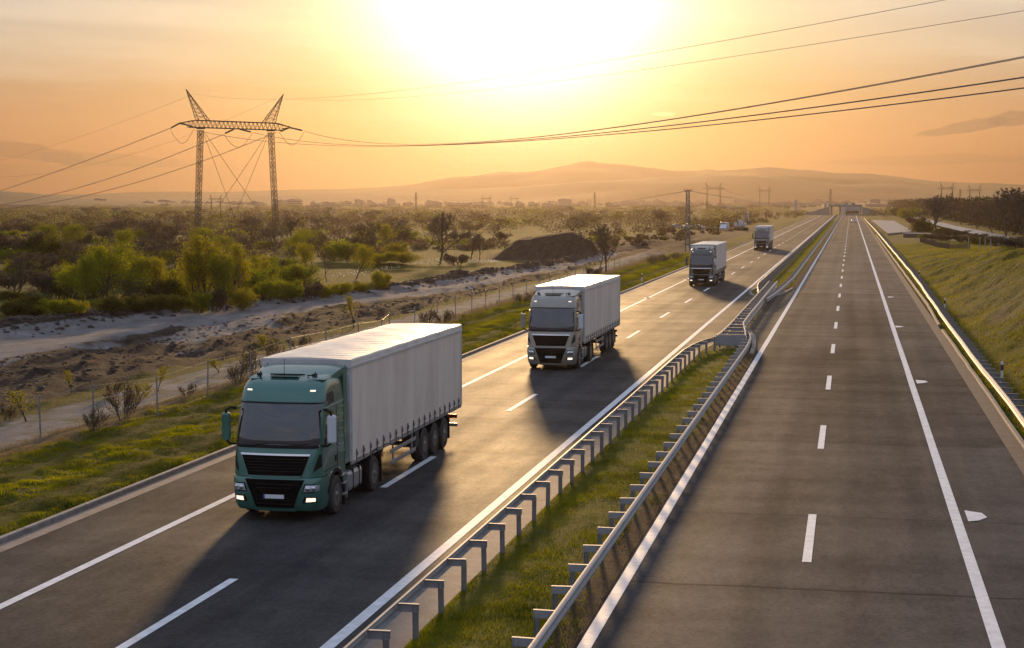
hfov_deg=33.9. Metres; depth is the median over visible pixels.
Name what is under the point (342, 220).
woodland
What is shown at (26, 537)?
gutter
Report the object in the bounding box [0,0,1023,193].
sky
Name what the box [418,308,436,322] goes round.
dry shrub
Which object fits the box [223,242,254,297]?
slender tree
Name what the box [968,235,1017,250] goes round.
wire fence
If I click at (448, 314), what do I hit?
dry shrub
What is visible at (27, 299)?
dark bush
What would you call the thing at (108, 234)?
bare bush
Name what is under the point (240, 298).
green bush
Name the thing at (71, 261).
bare bush
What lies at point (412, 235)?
green bush
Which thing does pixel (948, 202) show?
bare tree
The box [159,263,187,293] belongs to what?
green bush
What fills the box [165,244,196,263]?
bare bush
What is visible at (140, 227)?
bare tree
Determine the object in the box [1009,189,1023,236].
bare tree
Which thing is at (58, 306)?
green bush
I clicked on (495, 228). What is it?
bare tree
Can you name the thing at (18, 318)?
soil clods
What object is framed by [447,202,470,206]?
building
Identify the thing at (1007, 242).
bare bush
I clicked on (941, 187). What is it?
transmission pylon
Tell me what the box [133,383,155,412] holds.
sapling
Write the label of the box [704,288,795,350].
road
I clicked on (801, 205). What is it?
building
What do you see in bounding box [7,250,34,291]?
bare tree
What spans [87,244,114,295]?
green tree
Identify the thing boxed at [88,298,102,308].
green bush
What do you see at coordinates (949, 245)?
reed fence
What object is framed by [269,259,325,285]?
green bush
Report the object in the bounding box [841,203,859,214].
building
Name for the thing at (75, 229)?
green tree
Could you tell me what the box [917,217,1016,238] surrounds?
side road
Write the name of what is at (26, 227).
bare bush
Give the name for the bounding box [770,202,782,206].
building
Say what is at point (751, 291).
kerb
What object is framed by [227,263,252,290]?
green tree
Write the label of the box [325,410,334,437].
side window
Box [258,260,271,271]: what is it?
green tree
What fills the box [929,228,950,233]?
dark bush
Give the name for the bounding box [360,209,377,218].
bare tree
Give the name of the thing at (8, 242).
bare bush
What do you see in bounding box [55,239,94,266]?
bare tree
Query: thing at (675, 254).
dry shrub
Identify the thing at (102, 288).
green bush
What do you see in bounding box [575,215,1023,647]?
road
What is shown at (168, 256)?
green bush
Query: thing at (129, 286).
bare tree
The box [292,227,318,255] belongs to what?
green tree
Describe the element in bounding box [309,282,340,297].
green bush
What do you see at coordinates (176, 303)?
dark bush
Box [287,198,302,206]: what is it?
building
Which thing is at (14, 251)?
green bush
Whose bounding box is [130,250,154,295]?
green tree
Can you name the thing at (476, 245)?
bare tree
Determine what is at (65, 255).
bare bush
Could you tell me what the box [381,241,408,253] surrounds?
green bush
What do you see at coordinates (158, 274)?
green tree
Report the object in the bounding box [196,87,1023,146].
power cable
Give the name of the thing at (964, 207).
woodland
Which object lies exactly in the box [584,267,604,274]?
bare bush
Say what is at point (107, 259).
green tree
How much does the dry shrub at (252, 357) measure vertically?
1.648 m
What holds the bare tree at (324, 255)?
on the ground at (542, 244)
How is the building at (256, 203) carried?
on the ground at (542, 244)
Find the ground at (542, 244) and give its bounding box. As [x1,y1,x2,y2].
[0,204,1023,647]
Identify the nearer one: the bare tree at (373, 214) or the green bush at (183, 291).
the green bush at (183, 291)
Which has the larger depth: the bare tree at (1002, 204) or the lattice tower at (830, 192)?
the lattice tower at (830, 192)
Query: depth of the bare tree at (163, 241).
207.49 m
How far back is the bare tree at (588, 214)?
560.68 m
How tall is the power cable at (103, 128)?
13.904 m
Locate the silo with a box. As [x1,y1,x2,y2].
[794,200,797,209]
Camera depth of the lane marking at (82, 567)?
40.77 m
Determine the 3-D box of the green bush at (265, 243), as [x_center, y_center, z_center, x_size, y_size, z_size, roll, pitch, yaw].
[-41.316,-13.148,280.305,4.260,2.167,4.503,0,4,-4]
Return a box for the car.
[671,224,684,228]
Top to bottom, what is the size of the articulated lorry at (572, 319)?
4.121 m
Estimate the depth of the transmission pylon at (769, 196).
2169.85 m
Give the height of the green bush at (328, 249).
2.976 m
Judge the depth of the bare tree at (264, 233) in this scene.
251.19 m
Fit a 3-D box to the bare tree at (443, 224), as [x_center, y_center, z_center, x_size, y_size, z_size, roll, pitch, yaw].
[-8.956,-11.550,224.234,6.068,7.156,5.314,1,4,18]
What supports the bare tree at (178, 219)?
on the ground at (542, 244)
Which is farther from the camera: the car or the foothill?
the foothill
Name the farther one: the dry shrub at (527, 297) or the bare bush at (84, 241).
the bare bush at (84, 241)
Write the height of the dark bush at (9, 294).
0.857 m
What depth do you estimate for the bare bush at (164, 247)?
236.50 m
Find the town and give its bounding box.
[94,198,891,206]
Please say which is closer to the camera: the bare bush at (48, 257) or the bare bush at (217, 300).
the bare bush at (217, 300)
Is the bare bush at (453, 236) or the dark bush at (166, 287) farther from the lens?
the bare bush at (453, 236)
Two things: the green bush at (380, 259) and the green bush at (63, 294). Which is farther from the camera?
the green bush at (380, 259)
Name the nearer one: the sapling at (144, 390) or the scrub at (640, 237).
the sapling at (144, 390)
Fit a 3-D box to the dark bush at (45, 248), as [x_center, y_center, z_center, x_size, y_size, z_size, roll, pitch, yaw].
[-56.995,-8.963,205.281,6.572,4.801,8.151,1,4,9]
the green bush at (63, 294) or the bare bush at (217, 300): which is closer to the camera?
the bare bush at (217, 300)
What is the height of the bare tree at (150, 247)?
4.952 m
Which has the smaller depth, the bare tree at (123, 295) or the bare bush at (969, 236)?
the bare tree at (123, 295)
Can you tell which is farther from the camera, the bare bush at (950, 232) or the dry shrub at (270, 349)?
the bare bush at (950, 232)
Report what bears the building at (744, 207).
on the ground at (542, 244)
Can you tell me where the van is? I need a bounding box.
[719,222,728,230]
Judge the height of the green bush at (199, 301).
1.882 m
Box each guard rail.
[343,337,715,647]
[511,329,751,647]
[757,214,836,291]
[761,214,840,307]
[864,218,1023,427]
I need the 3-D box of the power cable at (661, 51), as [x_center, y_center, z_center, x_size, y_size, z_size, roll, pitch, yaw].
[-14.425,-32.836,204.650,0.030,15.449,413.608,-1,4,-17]
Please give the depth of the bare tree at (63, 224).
301.51 m
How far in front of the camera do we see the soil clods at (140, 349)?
98.75 m
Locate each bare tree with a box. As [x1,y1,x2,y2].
[1,217,33,226]
[1,251,46,292]
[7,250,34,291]
[26,214,44,220]
[53,221,84,239]
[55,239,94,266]
[85,221,130,244]
[96,220,127,242]
[97,256,168,297]
[99,217,139,234]
[111,278,153,296]
[113,239,172,288]
[117,210,133,217]
[133,220,151,231]
[140,220,163,243]
[142,232,193,265]
[162,214,187,230]
[164,252,186,272]
[189,233,213,251]
[210,251,243,308]
[226,230,244,242]
[235,215,272,248]
[238,235,255,256]
[259,228,285,256]
[263,221,287,238]
[270,214,315,244]
[276,258,286,273]
[281,236,324,263]
[305,216,334,232]
[314,207,335,216]
[317,249,333,280]
[332,225,376,236]
[350,223,369,239]
[357,223,381,247]
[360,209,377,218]
[377,217,417,237]
[415,230,444,244]
[424,211,470,262]
[429,221,464,236]
[464,232,484,260]
[475,235,490,259]
[486,223,502,237]
[538,217,599,233]
[574,211,594,221]
[590,236,616,267]
[592,221,625,271]
[605,221,625,232]
[651,209,668,232]
[909,196,950,228]
[919,193,957,226]
[968,209,987,228]
[978,200,1001,232]
[983,187,1018,235]
[1006,209,1022,233]
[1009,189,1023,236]
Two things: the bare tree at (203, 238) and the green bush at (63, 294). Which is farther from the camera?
the bare tree at (203, 238)
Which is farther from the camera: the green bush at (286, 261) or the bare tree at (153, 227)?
the bare tree at (153, 227)
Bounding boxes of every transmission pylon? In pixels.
[170,89,303,231]
[209,194,221,213]
[703,183,724,204]
[758,185,770,206]
[938,183,955,198]
[967,186,981,198]
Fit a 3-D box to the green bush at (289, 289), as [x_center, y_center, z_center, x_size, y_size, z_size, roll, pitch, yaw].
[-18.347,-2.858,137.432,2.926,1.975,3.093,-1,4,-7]
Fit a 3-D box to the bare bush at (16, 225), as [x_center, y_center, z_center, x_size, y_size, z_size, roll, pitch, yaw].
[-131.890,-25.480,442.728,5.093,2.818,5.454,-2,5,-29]
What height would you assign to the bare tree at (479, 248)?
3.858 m
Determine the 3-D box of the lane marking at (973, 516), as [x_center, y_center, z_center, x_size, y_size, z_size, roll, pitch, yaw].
[12.190,5.037,44.074,0.525,0.001,1.575,1,4,11]
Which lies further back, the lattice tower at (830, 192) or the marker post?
the lattice tower at (830, 192)
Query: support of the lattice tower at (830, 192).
on the ground at (542, 244)
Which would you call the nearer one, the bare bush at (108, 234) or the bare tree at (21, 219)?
the bare bush at (108, 234)
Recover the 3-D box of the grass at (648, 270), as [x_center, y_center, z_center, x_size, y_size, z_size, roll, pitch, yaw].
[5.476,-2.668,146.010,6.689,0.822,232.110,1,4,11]
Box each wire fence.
[1,256,619,449]
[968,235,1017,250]
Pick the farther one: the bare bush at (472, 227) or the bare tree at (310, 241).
the bare bush at (472, 227)
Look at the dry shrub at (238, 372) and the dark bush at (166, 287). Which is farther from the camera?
the dark bush at (166, 287)
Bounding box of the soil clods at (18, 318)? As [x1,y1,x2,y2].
[0,234,617,336]
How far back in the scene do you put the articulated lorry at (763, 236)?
281.36 m
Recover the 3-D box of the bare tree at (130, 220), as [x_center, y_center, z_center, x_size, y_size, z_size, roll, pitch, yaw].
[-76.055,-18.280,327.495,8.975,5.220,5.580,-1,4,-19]
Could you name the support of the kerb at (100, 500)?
on the ground at (542, 244)
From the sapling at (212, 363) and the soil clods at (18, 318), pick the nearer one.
the sapling at (212, 363)
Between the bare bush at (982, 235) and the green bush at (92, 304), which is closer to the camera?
the green bush at (92, 304)
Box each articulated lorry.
[222,323,461,513]
[521,274,620,367]
[685,241,726,285]
[752,225,773,249]
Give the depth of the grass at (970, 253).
128.83 m
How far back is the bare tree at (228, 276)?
127.77 m
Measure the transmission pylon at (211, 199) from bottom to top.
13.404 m
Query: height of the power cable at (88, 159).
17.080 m
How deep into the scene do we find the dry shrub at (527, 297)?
134.88 m
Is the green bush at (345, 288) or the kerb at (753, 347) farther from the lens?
the green bush at (345, 288)
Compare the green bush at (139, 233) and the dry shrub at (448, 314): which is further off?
the green bush at (139, 233)
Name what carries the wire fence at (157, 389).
on the ground at (542, 244)
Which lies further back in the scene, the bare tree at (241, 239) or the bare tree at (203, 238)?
the bare tree at (203, 238)
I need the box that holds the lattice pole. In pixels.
[684,189,690,251]
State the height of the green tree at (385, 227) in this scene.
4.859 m
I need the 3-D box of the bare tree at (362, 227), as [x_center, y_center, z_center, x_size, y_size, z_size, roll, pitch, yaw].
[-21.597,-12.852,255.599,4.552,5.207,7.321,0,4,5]
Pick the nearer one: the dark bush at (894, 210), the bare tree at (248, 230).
the bare tree at (248, 230)
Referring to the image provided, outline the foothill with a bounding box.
[81,175,1001,204]
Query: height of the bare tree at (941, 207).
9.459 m
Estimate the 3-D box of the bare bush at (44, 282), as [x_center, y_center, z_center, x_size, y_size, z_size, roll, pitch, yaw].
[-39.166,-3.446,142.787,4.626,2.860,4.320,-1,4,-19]
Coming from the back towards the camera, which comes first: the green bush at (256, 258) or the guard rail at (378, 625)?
the green bush at (256, 258)
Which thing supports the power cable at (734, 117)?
hanging from the transmission pylon at (246, 129)
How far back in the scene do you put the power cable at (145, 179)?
486.37 m
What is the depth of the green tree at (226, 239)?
239.09 m
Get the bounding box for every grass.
[0,252,689,534]
[0,253,632,421]
[0,254,659,463]
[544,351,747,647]
[885,241,1023,439]
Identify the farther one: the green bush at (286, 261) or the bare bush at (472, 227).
the bare bush at (472, 227)
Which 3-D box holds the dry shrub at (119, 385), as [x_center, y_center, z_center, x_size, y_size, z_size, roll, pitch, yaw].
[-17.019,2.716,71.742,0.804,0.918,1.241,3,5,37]
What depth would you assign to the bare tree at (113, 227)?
303.47 m
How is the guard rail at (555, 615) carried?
on the verge at (497, 580)
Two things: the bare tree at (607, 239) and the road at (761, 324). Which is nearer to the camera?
the road at (761, 324)
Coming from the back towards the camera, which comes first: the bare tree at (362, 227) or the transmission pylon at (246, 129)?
the transmission pylon at (246, 129)
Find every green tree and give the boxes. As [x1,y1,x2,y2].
[31,221,62,241]
[52,263,104,300]
[59,221,90,243]
[68,248,102,301]
[69,240,157,298]
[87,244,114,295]
[107,225,136,253]
[114,245,146,297]
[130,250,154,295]
[142,255,170,295]
[187,226,218,244]
[208,256,236,308]
[211,234,236,251]
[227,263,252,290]
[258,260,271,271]
[277,235,301,258]
[286,229,319,266]
[287,263,305,279]
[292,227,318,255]
[292,241,315,265]
[350,244,377,278]
[375,223,398,244]
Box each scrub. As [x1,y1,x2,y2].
[0,224,620,258]
[578,214,769,248]
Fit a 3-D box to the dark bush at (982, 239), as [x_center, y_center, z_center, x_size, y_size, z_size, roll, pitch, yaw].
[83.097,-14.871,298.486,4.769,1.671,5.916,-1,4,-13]
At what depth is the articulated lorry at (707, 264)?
163.08 m
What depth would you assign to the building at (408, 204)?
2693.20 m
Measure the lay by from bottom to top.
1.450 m
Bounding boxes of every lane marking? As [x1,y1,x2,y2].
[0,217,816,608]
[116,217,824,647]
[320,218,830,647]
[577,215,842,647]
[802,225,848,561]
[856,216,1005,647]
[964,510,985,520]
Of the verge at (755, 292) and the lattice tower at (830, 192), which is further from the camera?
the lattice tower at (830, 192)
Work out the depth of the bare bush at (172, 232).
321.70 m
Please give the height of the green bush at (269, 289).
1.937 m
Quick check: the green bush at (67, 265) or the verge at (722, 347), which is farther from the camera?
the green bush at (67, 265)
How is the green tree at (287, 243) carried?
on the ground at (542, 244)
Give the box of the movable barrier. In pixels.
[715,281,777,347]
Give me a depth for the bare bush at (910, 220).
548.58 m
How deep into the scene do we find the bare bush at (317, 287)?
139.98 m
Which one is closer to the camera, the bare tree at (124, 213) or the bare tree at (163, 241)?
the bare tree at (163, 241)
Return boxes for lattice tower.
[413,192,418,207]
[828,189,832,204]
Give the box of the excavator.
[733,211,750,229]
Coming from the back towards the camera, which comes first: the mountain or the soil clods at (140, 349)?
the mountain
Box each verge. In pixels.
[403,348,757,647]
[702,339,756,350]
[753,289,787,294]
[772,215,841,288]
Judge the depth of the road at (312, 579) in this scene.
42.31 m
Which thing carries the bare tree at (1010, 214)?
on the ground at (542, 244)
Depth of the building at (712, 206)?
1695.86 m
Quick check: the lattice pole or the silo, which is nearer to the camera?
the lattice pole
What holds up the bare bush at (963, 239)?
on the ground at (542, 244)
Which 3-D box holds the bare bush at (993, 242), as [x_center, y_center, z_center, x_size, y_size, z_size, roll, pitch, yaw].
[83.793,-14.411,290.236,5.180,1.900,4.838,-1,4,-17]
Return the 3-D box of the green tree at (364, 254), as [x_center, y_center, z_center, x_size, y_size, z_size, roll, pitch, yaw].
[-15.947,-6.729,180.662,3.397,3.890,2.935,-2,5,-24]
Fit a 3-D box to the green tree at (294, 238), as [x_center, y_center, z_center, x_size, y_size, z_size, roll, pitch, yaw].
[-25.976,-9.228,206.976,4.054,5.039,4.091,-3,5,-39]
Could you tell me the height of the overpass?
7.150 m
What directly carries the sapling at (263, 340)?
on the ground at (542, 244)
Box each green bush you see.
[0,246,44,265]
[1,228,20,238]
[2,256,42,275]
[34,296,75,314]
[46,263,97,298]
[56,261,76,270]
[59,251,87,265]
[67,299,90,312]
[82,272,121,296]
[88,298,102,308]
[125,228,156,240]
[148,247,176,265]
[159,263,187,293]
[169,274,212,298]
[186,289,211,312]
[224,283,260,310]
[226,263,282,292]
[247,252,280,263]
[249,277,286,300]
[250,259,268,271]
[253,240,274,250]
[265,255,300,276]
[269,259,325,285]
[276,277,304,300]
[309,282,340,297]
[318,240,346,260]
[327,238,369,261]
[331,281,354,293]
[351,281,375,291]
[361,250,397,263]
[368,268,394,288]
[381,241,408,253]
[383,250,422,263]
[396,228,421,242]
[897,208,922,218]
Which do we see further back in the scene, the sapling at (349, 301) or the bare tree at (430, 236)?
the bare tree at (430, 236)
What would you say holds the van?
on the ground at (542, 244)
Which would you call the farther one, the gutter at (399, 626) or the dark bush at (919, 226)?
the dark bush at (919, 226)
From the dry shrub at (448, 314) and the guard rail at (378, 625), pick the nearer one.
the guard rail at (378, 625)
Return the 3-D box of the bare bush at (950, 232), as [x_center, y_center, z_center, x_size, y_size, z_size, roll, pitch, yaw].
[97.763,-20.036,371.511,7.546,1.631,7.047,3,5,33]
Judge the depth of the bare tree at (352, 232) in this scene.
338.99 m
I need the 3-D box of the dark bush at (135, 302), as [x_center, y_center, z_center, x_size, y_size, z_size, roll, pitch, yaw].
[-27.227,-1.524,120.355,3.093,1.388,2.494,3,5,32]
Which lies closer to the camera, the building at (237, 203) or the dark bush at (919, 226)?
the dark bush at (919, 226)
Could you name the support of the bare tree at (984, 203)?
on the ground at (542, 244)
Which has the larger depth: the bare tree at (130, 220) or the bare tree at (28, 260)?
the bare tree at (130, 220)
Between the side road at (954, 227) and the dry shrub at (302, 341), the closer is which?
the dry shrub at (302, 341)
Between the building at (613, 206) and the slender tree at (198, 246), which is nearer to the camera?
the slender tree at (198, 246)
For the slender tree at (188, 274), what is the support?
on the ground at (542, 244)
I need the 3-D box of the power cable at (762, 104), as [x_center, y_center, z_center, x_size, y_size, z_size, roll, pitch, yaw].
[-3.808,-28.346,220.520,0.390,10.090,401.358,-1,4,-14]
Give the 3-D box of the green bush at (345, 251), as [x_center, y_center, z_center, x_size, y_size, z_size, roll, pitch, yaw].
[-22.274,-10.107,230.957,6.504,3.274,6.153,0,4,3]
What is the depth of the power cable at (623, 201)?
358.35 m
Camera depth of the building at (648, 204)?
2393.96 m
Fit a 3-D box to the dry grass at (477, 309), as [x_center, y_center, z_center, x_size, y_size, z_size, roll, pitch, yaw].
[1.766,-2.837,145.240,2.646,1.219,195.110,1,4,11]
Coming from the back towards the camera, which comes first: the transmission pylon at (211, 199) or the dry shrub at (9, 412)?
the transmission pylon at (211, 199)
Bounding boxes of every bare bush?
[0,230,47,259]
[0,251,61,272]
[0,270,30,290]
[2,222,20,231]
[19,223,38,231]
[24,266,69,299]
[55,246,100,263]
[67,259,79,266]
[73,234,93,246]
[79,224,96,230]
[93,228,130,238]
[142,241,180,253]
[144,228,179,242]
[161,224,185,231]
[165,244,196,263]
[201,287,230,312]
[295,279,323,299]
[309,231,329,245]
[350,235,377,251]
[369,248,385,254]
[383,228,413,239]
[441,253,469,265]
[448,230,472,238]
[461,223,483,231]
[494,231,512,240]
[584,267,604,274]
[905,216,926,223]
[922,233,937,239]
[932,233,957,240]
[941,230,972,236]
[951,234,974,242]
[957,233,988,237]
[967,235,1006,243]
[982,235,1008,245]
[991,236,1023,247]
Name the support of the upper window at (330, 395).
in the articulated lorry at (321, 424)
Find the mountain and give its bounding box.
[45,161,1023,197]
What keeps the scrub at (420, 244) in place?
on the ground at (542, 244)
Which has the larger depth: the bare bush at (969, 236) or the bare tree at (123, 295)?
the bare bush at (969, 236)
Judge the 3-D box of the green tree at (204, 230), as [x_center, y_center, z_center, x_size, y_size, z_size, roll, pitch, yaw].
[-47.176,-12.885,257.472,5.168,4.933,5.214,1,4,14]
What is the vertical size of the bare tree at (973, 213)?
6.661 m
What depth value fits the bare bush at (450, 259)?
217.63 m
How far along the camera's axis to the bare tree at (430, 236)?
318.30 m
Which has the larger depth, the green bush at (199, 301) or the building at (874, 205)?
the building at (874, 205)
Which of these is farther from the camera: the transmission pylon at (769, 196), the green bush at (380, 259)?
the transmission pylon at (769, 196)
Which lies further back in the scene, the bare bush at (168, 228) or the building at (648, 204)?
the building at (648, 204)
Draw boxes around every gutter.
[0,215,815,551]
[363,350,700,647]
[860,215,1023,474]
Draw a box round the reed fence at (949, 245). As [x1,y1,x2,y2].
[920,237,969,248]
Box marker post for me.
[1000,361,1003,382]
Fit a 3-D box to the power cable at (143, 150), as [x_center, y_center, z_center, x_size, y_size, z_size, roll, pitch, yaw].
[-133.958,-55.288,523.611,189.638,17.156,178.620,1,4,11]
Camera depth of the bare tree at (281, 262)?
178.43 m
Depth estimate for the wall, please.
370.10 m
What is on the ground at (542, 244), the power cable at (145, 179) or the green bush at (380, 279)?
the green bush at (380, 279)
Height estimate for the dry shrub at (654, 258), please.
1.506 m
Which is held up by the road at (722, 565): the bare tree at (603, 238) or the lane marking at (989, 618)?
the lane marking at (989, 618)
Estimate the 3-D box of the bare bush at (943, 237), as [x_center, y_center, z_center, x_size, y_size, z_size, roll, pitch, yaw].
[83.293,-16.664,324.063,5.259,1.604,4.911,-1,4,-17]
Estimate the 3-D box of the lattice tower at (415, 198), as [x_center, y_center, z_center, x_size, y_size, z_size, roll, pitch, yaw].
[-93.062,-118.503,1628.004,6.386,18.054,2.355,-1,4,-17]
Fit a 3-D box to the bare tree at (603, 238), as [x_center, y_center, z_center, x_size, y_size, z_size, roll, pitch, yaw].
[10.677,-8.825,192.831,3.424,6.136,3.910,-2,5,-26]
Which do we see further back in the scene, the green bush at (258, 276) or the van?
the van
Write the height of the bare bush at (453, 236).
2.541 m
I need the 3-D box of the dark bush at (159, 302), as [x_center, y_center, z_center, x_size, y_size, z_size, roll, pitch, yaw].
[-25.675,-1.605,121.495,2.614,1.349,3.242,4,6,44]
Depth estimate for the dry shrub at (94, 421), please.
59.22 m
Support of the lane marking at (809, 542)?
on the road at (722, 565)
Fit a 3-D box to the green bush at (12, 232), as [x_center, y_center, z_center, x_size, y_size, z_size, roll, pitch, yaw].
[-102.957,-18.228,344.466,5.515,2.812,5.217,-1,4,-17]
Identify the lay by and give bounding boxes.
[872,220,911,234]
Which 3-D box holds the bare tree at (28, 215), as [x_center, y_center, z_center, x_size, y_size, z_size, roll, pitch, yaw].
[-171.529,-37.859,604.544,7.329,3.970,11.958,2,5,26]
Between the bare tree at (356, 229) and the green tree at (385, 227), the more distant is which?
the bare tree at (356, 229)
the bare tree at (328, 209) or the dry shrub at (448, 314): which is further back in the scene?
the bare tree at (328, 209)
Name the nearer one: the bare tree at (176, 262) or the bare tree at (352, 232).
the bare tree at (176, 262)
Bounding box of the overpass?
[803,205,887,214]
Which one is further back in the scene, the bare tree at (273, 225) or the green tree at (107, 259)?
the bare tree at (273, 225)
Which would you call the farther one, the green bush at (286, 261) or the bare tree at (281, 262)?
the green bush at (286, 261)
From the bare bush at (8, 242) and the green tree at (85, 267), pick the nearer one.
the green tree at (85, 267)
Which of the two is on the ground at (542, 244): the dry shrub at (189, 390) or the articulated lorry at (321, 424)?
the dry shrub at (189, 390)
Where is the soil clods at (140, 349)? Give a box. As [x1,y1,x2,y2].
[0,260,609,396]
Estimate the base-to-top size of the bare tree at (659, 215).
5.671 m
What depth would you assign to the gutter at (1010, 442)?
75.30 m
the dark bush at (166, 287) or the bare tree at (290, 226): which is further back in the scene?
the bare tree at (290, 226)
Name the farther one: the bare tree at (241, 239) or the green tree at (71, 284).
the bare tree at (241, 239)
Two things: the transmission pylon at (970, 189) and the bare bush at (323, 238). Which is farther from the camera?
the transmission pylon at (970, 189)
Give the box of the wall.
[903,232,931,237]
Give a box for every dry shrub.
[0,401,20,420]
[80,404,111,430]
[100,375,143,421]
[103,378,127,396]
[177,383,197,396]
[224,358,251,384]
[237,344,277,374]
[263,337,286,355]
[284,334,314,348]
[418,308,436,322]
[429,309,456,322]
[511,293,531,301]
[646,255,663,263]
[657,252,670,260]
[669,252,683,258]
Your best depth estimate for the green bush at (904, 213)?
735.86 m
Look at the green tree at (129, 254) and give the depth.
141.95 m
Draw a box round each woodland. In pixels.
[0,202,811,232]
[722,204,932,219]
[885,188,1023,234]
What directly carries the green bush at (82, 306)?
on the ground at (542, 244)
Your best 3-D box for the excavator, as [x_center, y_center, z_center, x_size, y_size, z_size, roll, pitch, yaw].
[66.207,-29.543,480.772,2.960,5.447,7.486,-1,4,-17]
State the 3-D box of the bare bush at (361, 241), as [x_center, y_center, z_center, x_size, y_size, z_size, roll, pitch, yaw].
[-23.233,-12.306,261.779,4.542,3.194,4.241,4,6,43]
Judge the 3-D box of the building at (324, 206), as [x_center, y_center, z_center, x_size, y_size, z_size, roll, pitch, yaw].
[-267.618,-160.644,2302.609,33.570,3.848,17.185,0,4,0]
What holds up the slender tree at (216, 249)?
on the ground at (542, 244)
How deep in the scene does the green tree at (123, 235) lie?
214.06 m
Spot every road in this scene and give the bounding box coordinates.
[0,215,834,647]
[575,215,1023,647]
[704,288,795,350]
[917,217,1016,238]
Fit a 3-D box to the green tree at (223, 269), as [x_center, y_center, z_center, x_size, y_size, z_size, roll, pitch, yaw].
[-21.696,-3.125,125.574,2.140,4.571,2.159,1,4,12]
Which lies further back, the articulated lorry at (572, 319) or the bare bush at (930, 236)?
the bare bush at (930, 236)
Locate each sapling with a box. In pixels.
[5,389,34,421]
[63,370,74,393]
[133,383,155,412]
[157,365,168,391]
[205,358,223,372]
[248,334,274,354]
[341,294,359,326]
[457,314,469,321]
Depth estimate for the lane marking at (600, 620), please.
43.93 m
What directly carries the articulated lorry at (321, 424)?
on the road at (312, 579)
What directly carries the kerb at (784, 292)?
on the road at (761, 324)
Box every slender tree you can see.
[173,251,211,299]
[176,229,233,310]
[205,244,238,307]
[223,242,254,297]
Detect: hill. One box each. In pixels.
[0,191,253,207]
[821,189,1023,206]
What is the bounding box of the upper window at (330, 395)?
[326,390,333,405]
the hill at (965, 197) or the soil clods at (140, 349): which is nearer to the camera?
the soil clods at (140, 349)
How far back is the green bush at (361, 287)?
148.98 m
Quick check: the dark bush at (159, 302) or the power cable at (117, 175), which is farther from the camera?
the power cable at (117, 175)
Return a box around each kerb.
[0,216,812,543]
[742,324,755,354]
[749,287,756,296]
[776,288,793,296]
[876,235,940,326]
[941,329,1023,448]
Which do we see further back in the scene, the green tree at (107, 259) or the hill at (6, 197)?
the hill at (6, 197)
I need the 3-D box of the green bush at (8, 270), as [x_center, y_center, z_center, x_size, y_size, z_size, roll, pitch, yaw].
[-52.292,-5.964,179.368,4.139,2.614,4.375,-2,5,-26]
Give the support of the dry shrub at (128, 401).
on the ground at (542, 244)
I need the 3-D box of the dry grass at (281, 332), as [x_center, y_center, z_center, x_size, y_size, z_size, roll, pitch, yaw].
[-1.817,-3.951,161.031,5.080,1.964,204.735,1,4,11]
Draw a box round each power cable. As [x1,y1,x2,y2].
[0,128,170,190]
[1,134,223,204]
[5,132,276,208]
[11,94,192,157]
[11,100,270,176]
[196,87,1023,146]
[198,0,942,98]
[253,77,1023,145]
[279,10,1023,99]
[306,56,1023,144]
[537,191,684,207]
[692,191,822,206]
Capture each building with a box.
[231,201,243,204]
[246,201,260,206]
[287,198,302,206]
[304,205,328,207]
[403,202,413,205]
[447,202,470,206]
[605,204,620,206]
[643,202,658,206]
[705,204,727,208]
[727,205,746,210]
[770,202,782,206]
[798,203,806,207]
[807,202,816,206]
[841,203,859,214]
[865,203,884,206]
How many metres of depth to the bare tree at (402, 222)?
324.23 m
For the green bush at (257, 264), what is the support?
on the ground at (542, 244)
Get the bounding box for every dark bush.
[0,290,29,300]
[0,293,53,313]
[0,300,36,316]
[21,231,70,268]
[21,301,48,314]
[93,293,131,313]
[121,274,182,298]
[123,293,149,311]
[141,293,173,310]
[162,294,190,311]
[888,207,899,215]
[908,219,935,232]
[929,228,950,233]
[969,236,989,244]
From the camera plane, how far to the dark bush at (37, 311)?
122.80 m
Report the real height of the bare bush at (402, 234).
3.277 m
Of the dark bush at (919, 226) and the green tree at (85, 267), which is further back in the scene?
the dark bush at (919, 226)
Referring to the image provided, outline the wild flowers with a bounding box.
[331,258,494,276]
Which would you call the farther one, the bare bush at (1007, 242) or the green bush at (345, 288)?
the bare bush at (1007, 242)

